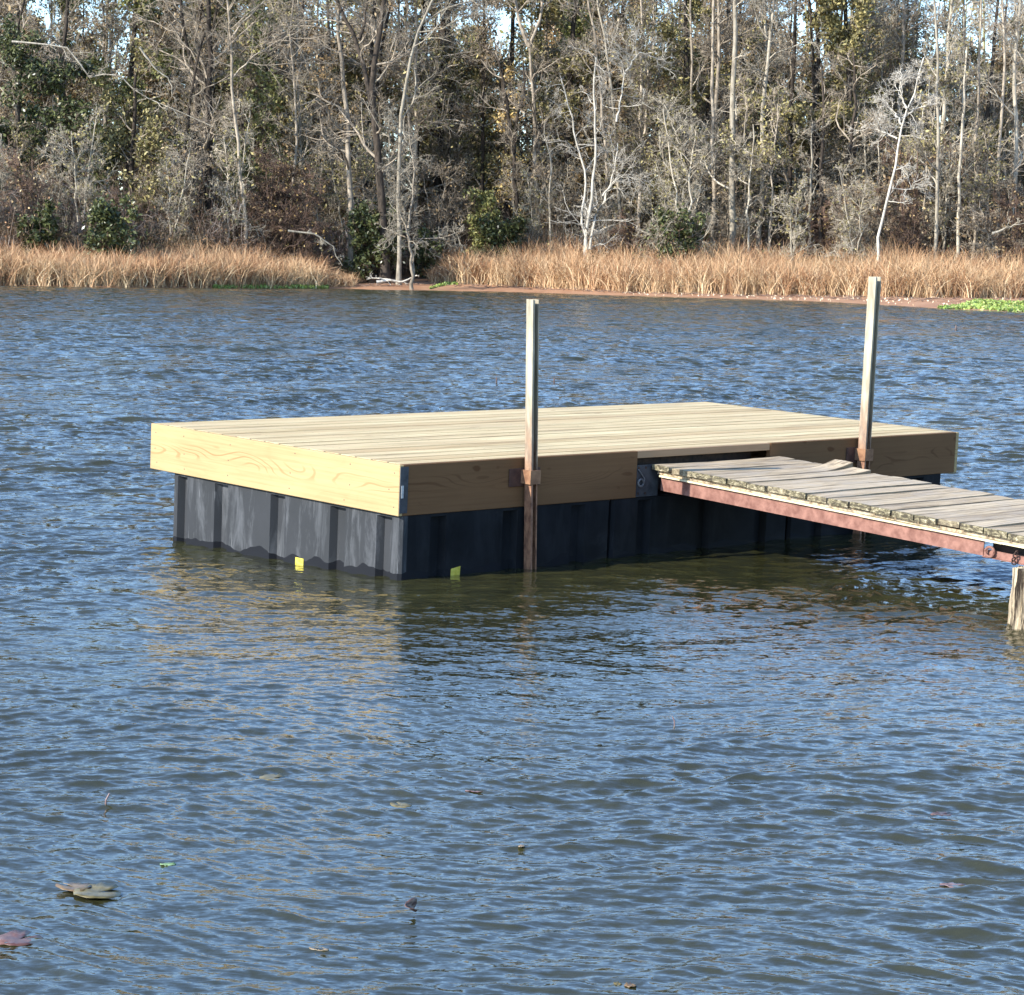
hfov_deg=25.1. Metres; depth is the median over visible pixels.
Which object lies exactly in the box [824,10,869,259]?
bare tree
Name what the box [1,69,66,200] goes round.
bare tree
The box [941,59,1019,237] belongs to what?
bare tree
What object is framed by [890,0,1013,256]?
bare tree
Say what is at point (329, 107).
leafy tree
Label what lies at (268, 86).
leafy tree
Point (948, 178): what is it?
tree
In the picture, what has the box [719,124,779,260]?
sapling
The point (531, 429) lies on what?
mooring post
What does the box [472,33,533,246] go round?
forked tree
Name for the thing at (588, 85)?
bare tree
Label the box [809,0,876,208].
leafy tree
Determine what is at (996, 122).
leafy tree
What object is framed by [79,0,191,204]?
leafy tree
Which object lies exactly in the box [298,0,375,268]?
bare tree
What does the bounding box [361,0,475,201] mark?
bare tree
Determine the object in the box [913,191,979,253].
tree
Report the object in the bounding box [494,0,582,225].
bare tree
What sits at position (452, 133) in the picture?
bare tree
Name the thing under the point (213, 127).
bare tree
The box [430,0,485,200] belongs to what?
bare tree
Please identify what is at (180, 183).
shrub
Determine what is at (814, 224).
tree
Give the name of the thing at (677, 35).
leafy tree
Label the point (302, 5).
bare tree
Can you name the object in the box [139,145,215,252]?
shrub
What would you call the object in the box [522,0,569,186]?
leafy tree
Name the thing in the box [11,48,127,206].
leafy tree
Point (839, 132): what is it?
bare tree
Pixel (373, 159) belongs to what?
tree
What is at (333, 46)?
leafy tree
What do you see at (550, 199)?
tree
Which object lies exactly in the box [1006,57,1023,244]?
leafy tree
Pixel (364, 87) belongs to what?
bare tree
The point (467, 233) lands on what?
tree
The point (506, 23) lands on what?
sky
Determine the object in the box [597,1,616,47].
leafy tree
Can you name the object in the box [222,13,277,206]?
leafy tree
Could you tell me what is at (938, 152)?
slender tree
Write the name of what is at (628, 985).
leaf
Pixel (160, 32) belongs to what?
bare tree
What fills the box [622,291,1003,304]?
fallen leaves
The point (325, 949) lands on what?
leaf
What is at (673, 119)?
tree
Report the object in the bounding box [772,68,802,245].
leafy tree
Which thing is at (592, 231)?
bleached tree
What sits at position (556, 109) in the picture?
bare tree
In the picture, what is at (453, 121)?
bare tree
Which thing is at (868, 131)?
leaning tree
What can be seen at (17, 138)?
tree
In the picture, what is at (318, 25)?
bare tree
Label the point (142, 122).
leafy tree
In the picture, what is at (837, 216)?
tree
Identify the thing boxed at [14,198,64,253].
evergreen bush
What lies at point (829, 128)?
bare tree
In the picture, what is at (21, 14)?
tall tree
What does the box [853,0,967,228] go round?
bare tree
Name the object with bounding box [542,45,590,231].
leafy tree
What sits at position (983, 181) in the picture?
tree
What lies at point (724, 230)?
tree
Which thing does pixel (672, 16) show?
bare tree
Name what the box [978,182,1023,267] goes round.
tree
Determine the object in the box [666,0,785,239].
bare tree
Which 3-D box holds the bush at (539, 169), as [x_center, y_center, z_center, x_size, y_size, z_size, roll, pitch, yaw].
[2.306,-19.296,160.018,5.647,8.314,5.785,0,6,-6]
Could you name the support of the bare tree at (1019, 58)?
on the ground
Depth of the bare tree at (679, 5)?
183.00 m
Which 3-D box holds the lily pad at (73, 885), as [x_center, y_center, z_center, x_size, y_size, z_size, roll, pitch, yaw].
[-1.225,1.086,6.442,0.100,0.012,0.101,4,4,31]
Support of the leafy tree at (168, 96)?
on the ground
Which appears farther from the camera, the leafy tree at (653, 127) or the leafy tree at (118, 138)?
the leafy tree at (653, 127)
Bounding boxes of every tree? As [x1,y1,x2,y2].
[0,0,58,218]
[0,0,61,207]
[0,0,122,190]
[0,3,9,131]
[0,13,50,223]
[0,122,27,234]
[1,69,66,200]
[1,117,48,221]
[1,159,41,236]
[2,0,50,165]
[7,1,48,206]
[9,8,59,195]
[9,106,112,225]
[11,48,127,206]
[21,0,126,199]
[24,0,87,206]
[28,177,71,227]
[35,93,126,248]
[36,153,78,233]
[38,51,77,191]
[46,5,120,210]
[47,0,97,208]
[51,0,155,196]
[53,181,108,246]
[68,33,112,193]
[73,187,138,237]
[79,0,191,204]
[87,190,143,254]
[95,38,184,225]
[108,186,159,251]
[113,0,189,193]
[113,6,185,193]
[115,0,276,236]
[119,0,185,193]
[120,0,249,208]
[120,36,165,198]
[132,154,162,233]
[134,0,256,223]
[145,179,202,234]
[149,0,277,210]
[157,0,235,187]
[159,0,256,234]
[172,0,267,226]
[172,1,248,203]
[184,83,235,232]
[187,0,270,206]
[189,212,223,242]
[199,0,342,252]
[203,88,272,255]
[213,0,314,245]
[219,0,288,233]
[219,204,258,247]
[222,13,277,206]
[223,0,278,208]
[224,0,317,212]
[229,0,348,199]
[233,0,330,201]
[239,178,281,251]
[242,5,328,220]
[248,0,376,226]
[249,143,318,256]
[255,0,324,228]
[266,0,320,180]
[267,0,440,283]
[270,0,336,172]
[274,0,385,281]
[278,18,370,244]
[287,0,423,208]
[289,175,331,255]
[297,149,327,255]
[297,149,337,252]
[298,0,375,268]
[305,0,336,203]
[305,0,351,230]
[307,8,357,232]
[308,119,385,265]
[313,0,438,193]
[314,48,396,185]
[322,0,401,240]
[324,13,382,202]
[325,107,387,279]
[338,113,396,272]
[340,0,494,270]
[343,1,392,159]
[344,101,425,255]
[350,0,466,271]
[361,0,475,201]
[364,178,419,269]
[367,0,551,284]
[372,119,466,289]
[379,40,402,152]
[381,2,499,229]
[385,0,502,227]
[392,154,483,272]
[400,0,466,211]
[402,2,486,209]
[405,0,473,248]
[409,99,433,185]
[418,120,466,226]
[420,76,485,254]
[424,0,531,219]
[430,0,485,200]
[448,210,501,250]
[453,21,525,195]
[453,168,479,233]
[455,23,501,194]
[463,0,563,236]
[464,81,526,220]
[467,0,585,247]
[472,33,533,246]
[481,58,531,232]
[484,145,564,245]
[492,142,539,228]
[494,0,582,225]
[497,0,575,212]
[501,0,603,221]
[508,2,550,205]
[511,164,563,251]
[517,0,626,242]
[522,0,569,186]
[530,122,602,247]
[538,11,677,263]
[541,145,585,240]
[542,0,671,215]
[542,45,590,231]
[543,0,620,196]
[552,0,605,244]
[552,47,625,241]
[554,0,656,254]
[555,0,633,214]
[557,10,648,229]
[572,0,679,236]
[573,0,613,205]
[574,161,628,257]
[577,0,644,241]
[581,3,670,235]
[584,0,692,248]
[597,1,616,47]
[598,0,677,223]
[599,23,707,216]
[599,207,649,256]
[603,33,676,247]
[604,4,651,223]
[614,0,707,144]
[617,32,704,248]
[623,5,769,237]
[632,85,719,265]
[632,168,679,257]
[638,103,693,237]
[642,0,724,221]
[642,0,730,209]
[643,202,696,253]
[647,92,721,232]
[648,0,711,202]
[650,1,700,218]
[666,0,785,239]
[667,0,770,233]
[675,63,711,208]
[677,217,709,249]
[678,0,811,223]
[680,115,763,251]
[682,0,743,244]
[682,1,759,234]
[683,0,758,256]
[684,0,755,212]
[690,0,779,245]
[697,3,771,211]
[700,190,762,253]
[704,100,756,234]
[705,0,794,128]
[707,71,781,253]
[710,18,793,238]
[716,0,846,249]
[721,0,807,180]
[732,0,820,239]
[735,81,799,260]
[736,0,831,249]
[738,0,791,218]
[748,47,796,250]
[763,0,902,242]
[767,170,827,263]
[770,0,856,240]
[770,68,797,237]
[771,0,907,202]
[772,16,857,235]
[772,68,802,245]
[780,200,834,258]
[786,37,835,229]
[787,186,834,256]
[792,118,832,260]
[795,0,871,231]
[797,54,844,256]
[801,3,900,246]
[802,0,906,223]
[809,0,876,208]
[813,47,898,240]
[813,178,898,259]
[813,191,870,256]
[820,157,881,264]
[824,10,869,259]
[825,9,870,219]
[826,104,919,250]
[828,0,894,226]
[834,0,954,199]
[835,194,869,242]
[846,57,949,262]
[846,158,943,258]
[847,178,918,261]
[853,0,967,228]
[856,5,927,232]
[857,126,942,260]
[867,16,899,146]
[871,107,920,216]
[878,0,975,185]
[881,23,960,208]
[883,63,957,254]
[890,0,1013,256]
[897,0,983,262]
[904,55,944,229]
[906,125,978,253]
[911,0,1003,229]
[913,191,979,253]
[917,0,1018,225]
[922,119,1000,261]
[924,67,961,214]
[925,125,984,257]
[927,0,1023,239]
[929,0,1000,253]
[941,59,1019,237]
[943,79,976,195]
[944,47,978,257]
[945,173,1023,266]
[948,86,1013,198]
[948,120,1012,257]
[953,0,1023,194]
[966,48,1013,235]
[968,0,1023,208]
[968,10,1023,211]
[970,0,1023,249]
[971,0,1023,244]
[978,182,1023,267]
[979,38,1023,211]
[980,18,1023,179]
[980,184,1023,258]
[983,180,1023,251]
[992,5,1023,199]
[993,59,1023,212]
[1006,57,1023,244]
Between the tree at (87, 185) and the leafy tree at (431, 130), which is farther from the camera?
the leafy tree at (431, 130)
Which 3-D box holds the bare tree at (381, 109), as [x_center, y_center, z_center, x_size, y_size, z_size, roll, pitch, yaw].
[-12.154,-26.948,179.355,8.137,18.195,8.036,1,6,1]
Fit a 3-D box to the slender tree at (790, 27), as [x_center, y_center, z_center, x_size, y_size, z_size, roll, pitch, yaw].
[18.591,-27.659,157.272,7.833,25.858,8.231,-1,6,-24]
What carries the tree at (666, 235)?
on the ground
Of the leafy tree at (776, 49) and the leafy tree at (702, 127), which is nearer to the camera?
the leafy tree at (702, 127)
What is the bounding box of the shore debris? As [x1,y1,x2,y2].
[338,281,1022,301]
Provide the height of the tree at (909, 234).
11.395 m
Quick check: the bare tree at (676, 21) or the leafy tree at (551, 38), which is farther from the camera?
the leafy tree at (551, 38)
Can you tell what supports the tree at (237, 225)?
on the ground
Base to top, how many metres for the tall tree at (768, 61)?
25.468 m
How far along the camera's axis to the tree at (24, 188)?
149.63 m
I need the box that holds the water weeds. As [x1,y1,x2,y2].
[212,281,1023,311]
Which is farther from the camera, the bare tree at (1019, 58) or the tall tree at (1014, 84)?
the bare tree at (1019, 58)
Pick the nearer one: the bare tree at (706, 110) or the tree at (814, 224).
the tree at (814, 224)
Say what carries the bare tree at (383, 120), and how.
on the ground
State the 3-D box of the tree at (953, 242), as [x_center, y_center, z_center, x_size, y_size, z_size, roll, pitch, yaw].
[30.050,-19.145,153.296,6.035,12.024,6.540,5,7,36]
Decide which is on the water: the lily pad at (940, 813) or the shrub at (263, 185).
the lily pad at (940, 813)
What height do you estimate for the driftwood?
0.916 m
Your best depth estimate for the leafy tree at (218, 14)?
163.14 m
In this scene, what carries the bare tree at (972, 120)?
on the ground
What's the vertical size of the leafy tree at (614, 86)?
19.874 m
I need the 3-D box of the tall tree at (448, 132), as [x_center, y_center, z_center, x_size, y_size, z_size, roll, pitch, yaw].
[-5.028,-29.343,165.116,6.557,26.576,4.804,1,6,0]
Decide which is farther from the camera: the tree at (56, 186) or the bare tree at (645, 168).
the bare tree at (645, 168)
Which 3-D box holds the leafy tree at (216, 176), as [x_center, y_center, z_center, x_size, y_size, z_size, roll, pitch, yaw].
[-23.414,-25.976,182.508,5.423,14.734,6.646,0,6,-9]
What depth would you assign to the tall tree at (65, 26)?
147.65 m
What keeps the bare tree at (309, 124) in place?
on the ground
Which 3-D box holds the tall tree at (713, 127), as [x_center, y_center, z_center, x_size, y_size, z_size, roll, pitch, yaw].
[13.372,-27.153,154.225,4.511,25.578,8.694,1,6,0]
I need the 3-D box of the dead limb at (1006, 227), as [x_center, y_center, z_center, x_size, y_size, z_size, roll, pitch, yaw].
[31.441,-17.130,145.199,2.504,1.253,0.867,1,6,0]
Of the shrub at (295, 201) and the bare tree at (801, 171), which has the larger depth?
the bare tree at (801, 171)
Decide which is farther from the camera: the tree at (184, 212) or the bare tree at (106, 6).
the bare tree at (106, 6)
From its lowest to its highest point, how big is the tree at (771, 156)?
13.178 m
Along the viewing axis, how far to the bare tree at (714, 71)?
189.36 m
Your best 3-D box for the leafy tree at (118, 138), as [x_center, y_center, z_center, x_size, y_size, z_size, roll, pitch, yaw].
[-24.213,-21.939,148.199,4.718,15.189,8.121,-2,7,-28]
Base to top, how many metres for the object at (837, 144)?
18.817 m
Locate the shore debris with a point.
(737, 295)
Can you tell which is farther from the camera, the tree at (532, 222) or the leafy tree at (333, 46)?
the leafy tree at (333, 46)
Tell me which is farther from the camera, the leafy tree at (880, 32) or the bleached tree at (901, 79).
the leafy tree at (880, 32)
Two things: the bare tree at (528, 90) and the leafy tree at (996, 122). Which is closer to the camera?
the leafy tree at (996, 122)
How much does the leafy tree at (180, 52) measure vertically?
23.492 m
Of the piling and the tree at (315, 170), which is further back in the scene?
the tree at (315, 170)
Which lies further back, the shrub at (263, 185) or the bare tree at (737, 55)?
the bare tree at (737, 55)
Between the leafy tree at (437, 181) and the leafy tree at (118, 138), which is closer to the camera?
the leafy tree at (118, 138)
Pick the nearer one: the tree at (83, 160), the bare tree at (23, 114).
the tree at (83, 160)
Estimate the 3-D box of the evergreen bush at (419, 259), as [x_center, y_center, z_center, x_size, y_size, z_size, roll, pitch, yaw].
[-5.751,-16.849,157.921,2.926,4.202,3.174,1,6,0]
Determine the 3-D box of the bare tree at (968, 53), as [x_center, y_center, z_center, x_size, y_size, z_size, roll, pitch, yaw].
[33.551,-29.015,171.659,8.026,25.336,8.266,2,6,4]
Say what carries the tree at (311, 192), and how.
on the ground
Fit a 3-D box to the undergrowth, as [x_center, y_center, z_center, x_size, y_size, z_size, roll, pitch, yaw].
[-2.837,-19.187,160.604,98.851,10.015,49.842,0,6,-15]
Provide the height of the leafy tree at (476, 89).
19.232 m
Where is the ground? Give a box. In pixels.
[0,264,1023,311]
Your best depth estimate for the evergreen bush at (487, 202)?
157.49 m
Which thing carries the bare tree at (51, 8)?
on the ground
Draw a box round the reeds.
[0,231,1023,298]
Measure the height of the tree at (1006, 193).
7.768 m
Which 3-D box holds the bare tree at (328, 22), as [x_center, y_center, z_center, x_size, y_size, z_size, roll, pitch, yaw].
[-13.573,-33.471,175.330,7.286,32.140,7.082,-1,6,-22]
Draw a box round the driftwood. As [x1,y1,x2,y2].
[367,273,418,284]
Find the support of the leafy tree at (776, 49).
on the ground
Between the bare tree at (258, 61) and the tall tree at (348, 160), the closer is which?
the tall tree at (348, 160)
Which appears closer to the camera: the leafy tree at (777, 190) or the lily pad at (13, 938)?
the lily pad at (13, 938)
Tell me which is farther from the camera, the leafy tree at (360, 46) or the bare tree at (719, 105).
the leafy tree at (360, 46)
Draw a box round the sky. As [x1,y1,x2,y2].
[2,0,1023,208]
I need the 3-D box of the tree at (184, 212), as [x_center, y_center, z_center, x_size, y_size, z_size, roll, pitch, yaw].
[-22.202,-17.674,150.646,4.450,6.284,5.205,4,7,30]
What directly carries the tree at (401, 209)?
on the ground
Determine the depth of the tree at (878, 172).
150.90 m
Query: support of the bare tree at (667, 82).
on the ground
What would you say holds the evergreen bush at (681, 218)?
on the ground
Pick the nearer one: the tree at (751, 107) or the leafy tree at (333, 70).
the tree at (751, 107)
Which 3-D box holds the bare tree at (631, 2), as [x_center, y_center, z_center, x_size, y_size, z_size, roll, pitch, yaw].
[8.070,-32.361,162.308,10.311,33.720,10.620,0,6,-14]
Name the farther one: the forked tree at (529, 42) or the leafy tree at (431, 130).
the leafy tree at (431, 130)
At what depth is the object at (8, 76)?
164.70 m
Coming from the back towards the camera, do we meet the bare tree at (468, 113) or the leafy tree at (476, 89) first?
the leafy tree at (476, 89)
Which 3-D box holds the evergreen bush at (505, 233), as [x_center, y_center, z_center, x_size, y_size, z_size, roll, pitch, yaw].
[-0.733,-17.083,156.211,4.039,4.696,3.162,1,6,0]
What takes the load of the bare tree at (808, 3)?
on the ground
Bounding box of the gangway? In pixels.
[652,456,1023,564]
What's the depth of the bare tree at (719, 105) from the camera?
173.41 m
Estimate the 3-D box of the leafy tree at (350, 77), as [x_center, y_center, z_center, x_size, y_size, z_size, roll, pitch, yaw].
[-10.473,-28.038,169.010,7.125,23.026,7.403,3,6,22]
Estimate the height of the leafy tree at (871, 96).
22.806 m
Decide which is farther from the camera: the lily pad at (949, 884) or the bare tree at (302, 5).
the bare tree at (302, 5)
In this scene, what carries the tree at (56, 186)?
on the ground
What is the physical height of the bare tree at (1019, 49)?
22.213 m
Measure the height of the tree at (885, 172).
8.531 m
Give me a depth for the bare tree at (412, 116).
165.45 m
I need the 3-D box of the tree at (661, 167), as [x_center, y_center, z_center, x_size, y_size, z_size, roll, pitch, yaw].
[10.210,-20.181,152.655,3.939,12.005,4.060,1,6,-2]
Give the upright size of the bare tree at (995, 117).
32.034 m
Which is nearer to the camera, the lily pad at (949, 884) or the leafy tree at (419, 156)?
the lily pad at (949, 884)
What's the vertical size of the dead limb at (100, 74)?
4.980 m
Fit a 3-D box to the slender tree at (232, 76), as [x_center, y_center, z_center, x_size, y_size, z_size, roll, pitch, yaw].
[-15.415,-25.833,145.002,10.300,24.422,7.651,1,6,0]
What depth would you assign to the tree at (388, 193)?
156.33 m
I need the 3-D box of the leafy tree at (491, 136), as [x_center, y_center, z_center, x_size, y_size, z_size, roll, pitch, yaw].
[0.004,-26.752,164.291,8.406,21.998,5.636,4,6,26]
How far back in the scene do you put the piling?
11.47 m
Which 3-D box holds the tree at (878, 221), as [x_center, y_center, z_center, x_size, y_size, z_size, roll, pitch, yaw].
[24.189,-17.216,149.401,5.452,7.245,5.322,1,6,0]
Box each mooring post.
[524,299,538,569]
[853,276,880,533]
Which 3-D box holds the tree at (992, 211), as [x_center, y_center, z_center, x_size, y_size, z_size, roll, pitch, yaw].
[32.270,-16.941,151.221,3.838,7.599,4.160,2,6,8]
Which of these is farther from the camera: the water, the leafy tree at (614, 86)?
the leafy tree at (614, 86)
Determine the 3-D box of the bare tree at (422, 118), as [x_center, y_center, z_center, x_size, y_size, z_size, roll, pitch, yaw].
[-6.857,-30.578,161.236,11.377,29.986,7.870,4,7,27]
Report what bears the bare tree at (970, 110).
on the ground
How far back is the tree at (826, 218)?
149.57 m
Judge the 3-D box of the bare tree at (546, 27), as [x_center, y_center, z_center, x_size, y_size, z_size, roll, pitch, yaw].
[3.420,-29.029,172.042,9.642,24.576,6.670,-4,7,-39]
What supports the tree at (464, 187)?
on the ground
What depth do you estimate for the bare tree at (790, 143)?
154.28 m
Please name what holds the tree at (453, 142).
on the ground
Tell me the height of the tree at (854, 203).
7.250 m
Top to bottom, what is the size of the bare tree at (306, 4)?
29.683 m
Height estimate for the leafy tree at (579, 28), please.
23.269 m
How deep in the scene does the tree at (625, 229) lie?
152.28 m
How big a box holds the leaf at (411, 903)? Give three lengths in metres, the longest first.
0.047 x 0.038 x 0.027 m
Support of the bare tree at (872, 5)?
on the ground
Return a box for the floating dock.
[150,402,958,580]
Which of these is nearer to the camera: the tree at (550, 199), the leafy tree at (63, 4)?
the tree at (550, 199)
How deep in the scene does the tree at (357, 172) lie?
150.59 m
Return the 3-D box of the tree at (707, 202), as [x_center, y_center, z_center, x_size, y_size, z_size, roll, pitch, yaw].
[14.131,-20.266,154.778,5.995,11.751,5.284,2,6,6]
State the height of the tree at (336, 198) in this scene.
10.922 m
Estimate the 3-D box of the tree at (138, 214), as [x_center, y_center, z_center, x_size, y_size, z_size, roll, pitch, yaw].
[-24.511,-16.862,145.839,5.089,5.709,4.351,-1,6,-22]
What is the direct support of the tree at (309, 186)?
on the ground
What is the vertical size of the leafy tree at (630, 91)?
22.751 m
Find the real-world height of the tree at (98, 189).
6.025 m
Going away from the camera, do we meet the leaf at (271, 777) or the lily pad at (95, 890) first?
the lily pad at (95, 890)
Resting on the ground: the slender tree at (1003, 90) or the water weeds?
the slender tree at (1003, 90)
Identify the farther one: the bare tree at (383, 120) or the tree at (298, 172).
the bare tree at (383, 120)
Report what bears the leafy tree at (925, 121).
on the ground
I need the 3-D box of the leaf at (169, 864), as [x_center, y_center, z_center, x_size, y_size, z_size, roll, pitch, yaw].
[-1.001,1.067,6.703,0.047,0.007,0.023,1,10,-6]
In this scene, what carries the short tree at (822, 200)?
on the ground
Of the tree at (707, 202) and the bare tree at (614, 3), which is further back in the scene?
the bare tree at (614, 3)
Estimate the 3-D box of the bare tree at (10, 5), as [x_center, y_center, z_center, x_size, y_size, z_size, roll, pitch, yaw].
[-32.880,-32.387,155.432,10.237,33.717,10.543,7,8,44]
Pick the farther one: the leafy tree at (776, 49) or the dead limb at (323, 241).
the leafy tree at (776, 49)
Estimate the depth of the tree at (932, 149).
149.67 m
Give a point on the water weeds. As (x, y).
(998, 305)
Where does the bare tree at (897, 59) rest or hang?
on the ground
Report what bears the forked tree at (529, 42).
on the ground
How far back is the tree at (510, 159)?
159.93 m
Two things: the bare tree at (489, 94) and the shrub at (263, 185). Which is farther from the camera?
the bare tree at (489, 94)
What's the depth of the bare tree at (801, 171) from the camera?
178.74 m
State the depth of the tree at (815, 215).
155.03 m
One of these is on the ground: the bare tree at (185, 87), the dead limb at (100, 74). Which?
the bare tree at (185, 87)
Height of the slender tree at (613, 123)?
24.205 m
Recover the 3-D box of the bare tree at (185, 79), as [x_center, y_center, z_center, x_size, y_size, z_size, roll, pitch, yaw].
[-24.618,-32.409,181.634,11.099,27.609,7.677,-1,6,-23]
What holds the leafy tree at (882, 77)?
on the ground
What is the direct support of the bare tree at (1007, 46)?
on the ground
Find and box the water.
[0,286,1023,994]
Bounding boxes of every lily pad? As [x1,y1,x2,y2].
[0,930,42,945]
[55,882,90,891]
[73,882,120,897]
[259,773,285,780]
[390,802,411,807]
[931,811,952,815]
[939,882,966,886]
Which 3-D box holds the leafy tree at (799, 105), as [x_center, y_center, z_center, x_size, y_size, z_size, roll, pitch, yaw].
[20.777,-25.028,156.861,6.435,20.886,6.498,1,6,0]
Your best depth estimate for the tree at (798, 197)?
145.55 m
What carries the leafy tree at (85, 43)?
on the ground
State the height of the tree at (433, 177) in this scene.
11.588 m
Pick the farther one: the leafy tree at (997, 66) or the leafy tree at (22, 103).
the leafy tree at (22, 103)
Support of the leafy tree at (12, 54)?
on the ground
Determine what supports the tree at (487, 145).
on the ground
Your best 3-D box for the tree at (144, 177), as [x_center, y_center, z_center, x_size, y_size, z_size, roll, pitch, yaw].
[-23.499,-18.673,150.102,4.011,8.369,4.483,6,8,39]
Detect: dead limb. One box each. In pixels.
[12,40,212,126]
[139,46,179,99]
[288,228,343,265]
[991,217,1023,234]
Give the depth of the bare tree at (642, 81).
154.24 m
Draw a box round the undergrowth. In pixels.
[0,142,1023,278]
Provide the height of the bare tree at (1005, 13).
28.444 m
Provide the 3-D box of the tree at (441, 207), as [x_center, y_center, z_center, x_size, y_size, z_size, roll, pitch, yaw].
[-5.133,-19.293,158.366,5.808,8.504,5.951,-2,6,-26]
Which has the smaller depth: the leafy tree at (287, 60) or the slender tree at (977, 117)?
the slender tree at (977, 117)
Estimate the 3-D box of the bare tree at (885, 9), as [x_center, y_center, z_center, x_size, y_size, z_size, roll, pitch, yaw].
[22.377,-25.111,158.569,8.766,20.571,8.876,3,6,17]
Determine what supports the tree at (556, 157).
on the ground
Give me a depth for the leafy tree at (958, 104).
190.44 m
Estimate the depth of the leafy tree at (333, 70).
171.94 m
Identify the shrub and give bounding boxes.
[0,134,57,249]
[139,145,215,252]
[147,124,215,254]
[231,136,308,260]
[253,160,340,271]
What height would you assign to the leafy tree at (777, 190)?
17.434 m
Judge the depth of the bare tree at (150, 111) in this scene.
168.79 m
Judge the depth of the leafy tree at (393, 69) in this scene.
160.29 m
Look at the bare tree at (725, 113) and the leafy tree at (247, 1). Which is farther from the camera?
the leafy tree at (247, 1)
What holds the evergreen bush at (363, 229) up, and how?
on the ground
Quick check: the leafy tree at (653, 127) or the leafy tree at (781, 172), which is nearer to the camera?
the leafy tree at (653, 127)
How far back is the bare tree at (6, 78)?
166.02 m
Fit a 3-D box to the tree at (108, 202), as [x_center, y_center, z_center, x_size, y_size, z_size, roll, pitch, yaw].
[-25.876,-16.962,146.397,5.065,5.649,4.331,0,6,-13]
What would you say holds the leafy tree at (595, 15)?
on the ground
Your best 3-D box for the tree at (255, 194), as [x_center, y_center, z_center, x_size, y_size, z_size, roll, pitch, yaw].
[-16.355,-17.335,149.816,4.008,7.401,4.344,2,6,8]
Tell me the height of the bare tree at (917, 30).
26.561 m
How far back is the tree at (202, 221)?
152.15 m
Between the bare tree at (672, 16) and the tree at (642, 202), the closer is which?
the tree at (642, 202)
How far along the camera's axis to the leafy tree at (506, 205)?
161.55 m
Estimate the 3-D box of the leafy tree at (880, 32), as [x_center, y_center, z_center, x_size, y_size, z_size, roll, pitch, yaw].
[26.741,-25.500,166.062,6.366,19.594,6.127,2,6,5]
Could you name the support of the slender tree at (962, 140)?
on the ground
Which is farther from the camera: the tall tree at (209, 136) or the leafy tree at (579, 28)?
the leafy tree at (579, 28)
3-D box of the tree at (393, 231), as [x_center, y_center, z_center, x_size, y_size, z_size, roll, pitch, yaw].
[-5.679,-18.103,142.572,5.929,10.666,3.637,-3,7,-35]
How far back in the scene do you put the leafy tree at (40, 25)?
188.33 m
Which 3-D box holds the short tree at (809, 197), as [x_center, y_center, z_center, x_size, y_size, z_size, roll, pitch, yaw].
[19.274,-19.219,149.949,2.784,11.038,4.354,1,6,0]
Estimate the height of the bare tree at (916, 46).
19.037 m
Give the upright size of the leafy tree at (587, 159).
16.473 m
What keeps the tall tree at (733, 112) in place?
on the ground
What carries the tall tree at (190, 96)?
on the ground
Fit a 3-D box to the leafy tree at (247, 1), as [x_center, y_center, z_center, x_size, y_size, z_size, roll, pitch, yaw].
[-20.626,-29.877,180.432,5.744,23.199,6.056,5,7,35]
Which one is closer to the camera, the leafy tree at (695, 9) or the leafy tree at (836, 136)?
the leafy tree at (695, 9)
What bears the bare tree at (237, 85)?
on the ground
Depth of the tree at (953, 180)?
155.14 m
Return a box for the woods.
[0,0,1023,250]
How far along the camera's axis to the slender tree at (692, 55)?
154.86 m
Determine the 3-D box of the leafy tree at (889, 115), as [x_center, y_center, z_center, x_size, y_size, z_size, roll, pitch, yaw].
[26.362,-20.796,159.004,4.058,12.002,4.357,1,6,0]
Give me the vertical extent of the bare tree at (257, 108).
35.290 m
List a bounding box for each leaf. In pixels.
[160,862,175,865]
[309,947,328,950]
[404,897,416,911]
[624,982,636,987]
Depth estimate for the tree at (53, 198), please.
146.13 m
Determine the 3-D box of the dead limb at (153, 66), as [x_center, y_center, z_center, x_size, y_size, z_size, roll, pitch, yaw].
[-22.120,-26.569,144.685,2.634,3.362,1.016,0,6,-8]
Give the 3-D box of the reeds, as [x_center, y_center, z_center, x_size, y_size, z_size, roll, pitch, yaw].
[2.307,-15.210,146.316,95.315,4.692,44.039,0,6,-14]
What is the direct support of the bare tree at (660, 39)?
on the ground
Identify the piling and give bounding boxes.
[1008,566,1023,629]
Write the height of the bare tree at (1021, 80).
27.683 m
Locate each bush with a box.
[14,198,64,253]
[80,188,143,259]
[339,197,406,281]
[407,221,446,277]
[462,185,502,257]
[472,211,530,262]
[507,160,586,249]
[646,203,710,264]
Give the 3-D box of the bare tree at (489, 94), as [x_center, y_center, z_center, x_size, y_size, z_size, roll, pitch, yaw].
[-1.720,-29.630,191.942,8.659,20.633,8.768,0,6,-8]
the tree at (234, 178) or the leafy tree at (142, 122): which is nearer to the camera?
the tree at (234, 178)
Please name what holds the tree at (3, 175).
on the ground
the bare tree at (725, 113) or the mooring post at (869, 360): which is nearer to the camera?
the mooring post at (869, 360)
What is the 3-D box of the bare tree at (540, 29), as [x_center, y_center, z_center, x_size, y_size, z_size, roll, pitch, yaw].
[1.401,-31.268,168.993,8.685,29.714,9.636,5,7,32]
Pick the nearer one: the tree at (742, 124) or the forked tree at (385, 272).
the forked tree at (385, 272)
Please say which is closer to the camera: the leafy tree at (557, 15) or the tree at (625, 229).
the tree at (625, 229)
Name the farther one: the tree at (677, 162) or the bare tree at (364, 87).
the bare tree at (364, 87)
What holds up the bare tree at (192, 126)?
on the ground
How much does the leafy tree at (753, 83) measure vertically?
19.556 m

